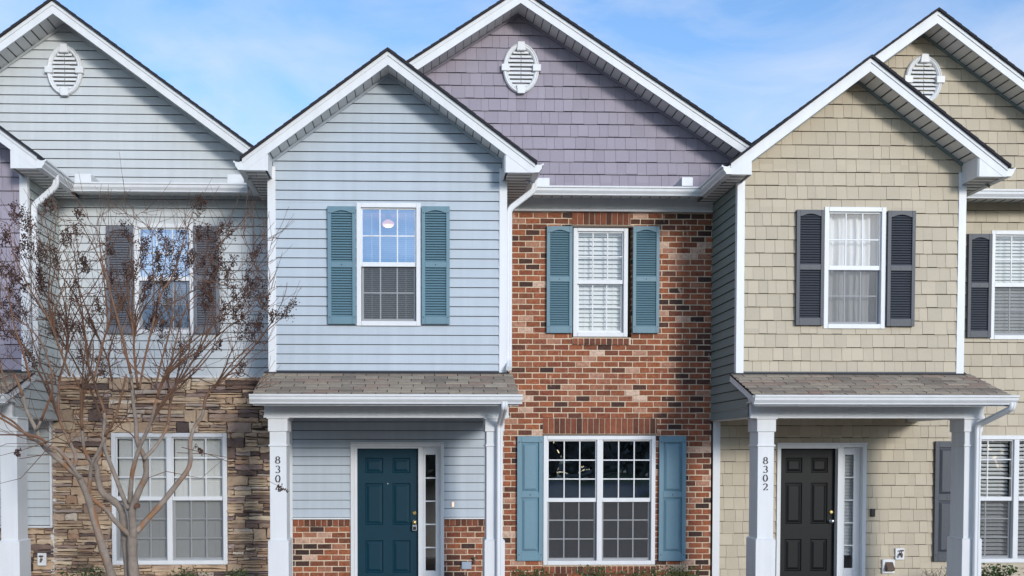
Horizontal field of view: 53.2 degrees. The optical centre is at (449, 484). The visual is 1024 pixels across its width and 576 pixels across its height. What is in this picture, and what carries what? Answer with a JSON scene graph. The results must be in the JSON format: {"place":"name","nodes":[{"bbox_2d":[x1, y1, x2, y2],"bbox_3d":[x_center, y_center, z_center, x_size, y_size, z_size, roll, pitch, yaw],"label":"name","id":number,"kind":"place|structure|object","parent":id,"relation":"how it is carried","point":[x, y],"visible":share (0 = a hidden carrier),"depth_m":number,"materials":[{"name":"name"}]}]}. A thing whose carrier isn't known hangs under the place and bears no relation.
{"place":"outdoors","nodes":[
{"label":"outdoors","id":0,"kind":"place"},
{"bbox_2d":[0,0,1023,144],"label":"sky","id":1,"kind":"structure","parent":0,"point":[253,65],"materials":[{"name":"blue"}]},
{"label":"ground","id":2,"kind":"structure","parent":0,"visible":0},
{"bbox_2d":[0,0,269,575],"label":"townhouse","id":3,"kind":"structure","parent":2,"relation":"on","point":[87,103],"depth_m":14.75,"materials":[{"name":"grey"}]},
{"bbox_2d":[134,223,193,333],"bbox_3d":[-4.138,-2.988,14.846,0.853,1.591,0.177,0,2,-2],"label":"window","id":4,"kind":"structure","parent":3,"relation":"in","point":[170,228],"depth_m":14.85,"materials":[{"name":"white plastic"}]},
{"bbox_2d":[111,433,227,564],"bbox_3d":[-4.081,0.203,14.921,1.670,1.921,0.177,0,2,-2],"label":"window","id":5,"kind":"structure","parent":3,"relation":"in","point":[191,528],"depth_m":14.97,"materials":[{"name":"white plastic"}]},
{"bbox_2d":[233,0,752,575],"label":"townhouse","id":6,"kind":"structure","parent":2,"relation":"on","point":[489,348],"depth_m":14.91,"materials":[{"name":"blue"}]},
{"bbox_2d":[357,449,417,575],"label":"front door","id":7,"kind":"structure","parent":6,"relation":"in","point":[387,479],"depth_m":15.05,"materials":[{"name":"teal metal"}]},
{"bbox_2d":[412,520,416,530],"bbox_3d":[-0.516,0.597,15.007,0.068,0.161,0.043,0,2,-2],"label":"lockbox","id":8,"kind":"object","parent":7,"relation":"hanging from","point":[414,527],"visible":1,"depth_m":14.99,"materials":[{"name":"metal"}]},
{"bbox_2d":[356,203,420,325],"bbox_3d":[-0.818,-2.954,13.731,0.861,1.637,0.177,0,2,-2],"label":"window","id":9,"kind":"structure","parent":6,"relation":"in","point":[361,208],"depth_m":13.67,"materials":[{"name":"white plastic"}]},
{"bbox_2d":[543,436,655,564],"bbox_3d":[2.218,0.229,15.146,1.668,1.916,0.132,0,2,-2],"label":"window","id":10,"kind":"structure","parent":6,"relation":"in","point":[598,501],"depth_m":15.11,"materials":[{"name":"white plastic"}]},
{"bbox_2d":[572,227,627,337],"bbox_3d":[2.225,-2.992,15.105,0.810,1.608,0.177,0,2,-2],"label":"window","id":11,"kind":"structure","parent":6,"relation":"in","point":[622,331],"depth_m":15.14,"materials":[{"name":"white plastic"}]},
{"bbox_2d":[698,7,1023,575],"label":"townhouse","id":12,"kind":"structure","parent":2,"relation":"on","point":[867,359],"depth_m":13.92,"materials":[{"name":"beige"}]},
{"bbox_2d":[780,449,834,575],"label":"front door","id":13,"kind":"structure","parent":12,"relation":"in","point":[807,514],"depth_m":15.29,"materials":[{"name":"metal"}]},
{"bbox_2d":[823,207,885,328],"bbox_3d":[5.505,-2.950,13.956,0.849,1.643,0.232,0,2,-2],"label":"window","id":14,"kind":"structure","parent":12,"relation":"in","point":[855,245],"depth_m":14.01,"materials":[{"name":"white plastic"}]},
{"bbox_2d":[980,435,1023,562],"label":"window","id":15,"kind":"structure","parent":12,"relation":"in","point":[1012,517],"depth_m":15.36,"materials":[{"name":"white plastic"}]},
{"bbox_2d":[989,230,1023,339],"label":"window","id":16,"kind":"structure","parent":12,"relation":"in","point":[1011,235],"depth_m":15.29,"materials":[{"name":"white plastic"}]},
{"label":"planting bed","id":17,"kind":"structure","parent":2,"relation":"on","visible":0},
{"bbox_2d":[43,563,105,575],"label":"shrub","id":18,"kind":"object","parent":17,"relation":"on","point":[91,574],"visible":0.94,"depth_m":14.03,"materials":[{"name":"green plant"}]},
{"bbox_2d":[0,152,301,575],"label":"tree","id":19,"kind":"object","parent":17,"relation":"on","point":[130,541],"visible":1,"depth_m":11.40,"materials":[{"name":"brown plant"}]},
{"bbox_2d":[169,565,214,575],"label":"shrub","id":20,"kind":"object","parent":17,"relation":"on","point":[190,574],"visible":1,"depth_m":14.14,"materials":[{"name":"green plant"}]},
{"bbox_2d":[224,567,251,575],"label":"shrub","id":21,"kind":"object","parent":17,"relation":"on","point":[234,572],"visible":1,"depth_m":14.13,"materials":[{"name":"green plant"}]},
{"bbox_2d":[510,566,553,575],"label":"shrub","id":22,"kind":"object","parent":17,"relation":"on","point":[536,573],"visible":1,"depth_m":14.09,"materials":[{"name":"green plant"}]},
{"bbox_2d":[568,564,624,575],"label":"shrub","id":23,"kind":"object","parent":17,"relation":"on","point":[597,571],"visible":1,"depth_m":14.15,"materials":[{"name":"green plant"}]},
{"bbox_2d":[611,566,669,575],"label":"shrub","id":24,"kind":"object","parent":17,"relation":"on","point":[642,571],"visible":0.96,"depth_m":14.31,"materials":[{"name":"green plant"}]},
{"bbox_2d":[652,563,704,575],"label":"shrub","id":25,"kind":"object","parent":17,"relation":"on","point":[678,573],"visible":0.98,"depth_m":14.20,"materials":[{"name":"green plant"}]},
{"bbox_2d":[921,567,945,575],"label":"bare shrub","id":26,"kind":"object","parent":17,"relation":"on","point":[935,572],"visible":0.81,"depth_m":14.09,"materials":[{"name":"brown plant"}]},
{"bbox_2d":[981,563,1023,575],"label":"shrub","id":27,"kind":"object","parent":17,"relation":"on","point":[998,572],"visible":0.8,"depth_m":14.02,"materials":[{"name":"green plant"}]}
]}

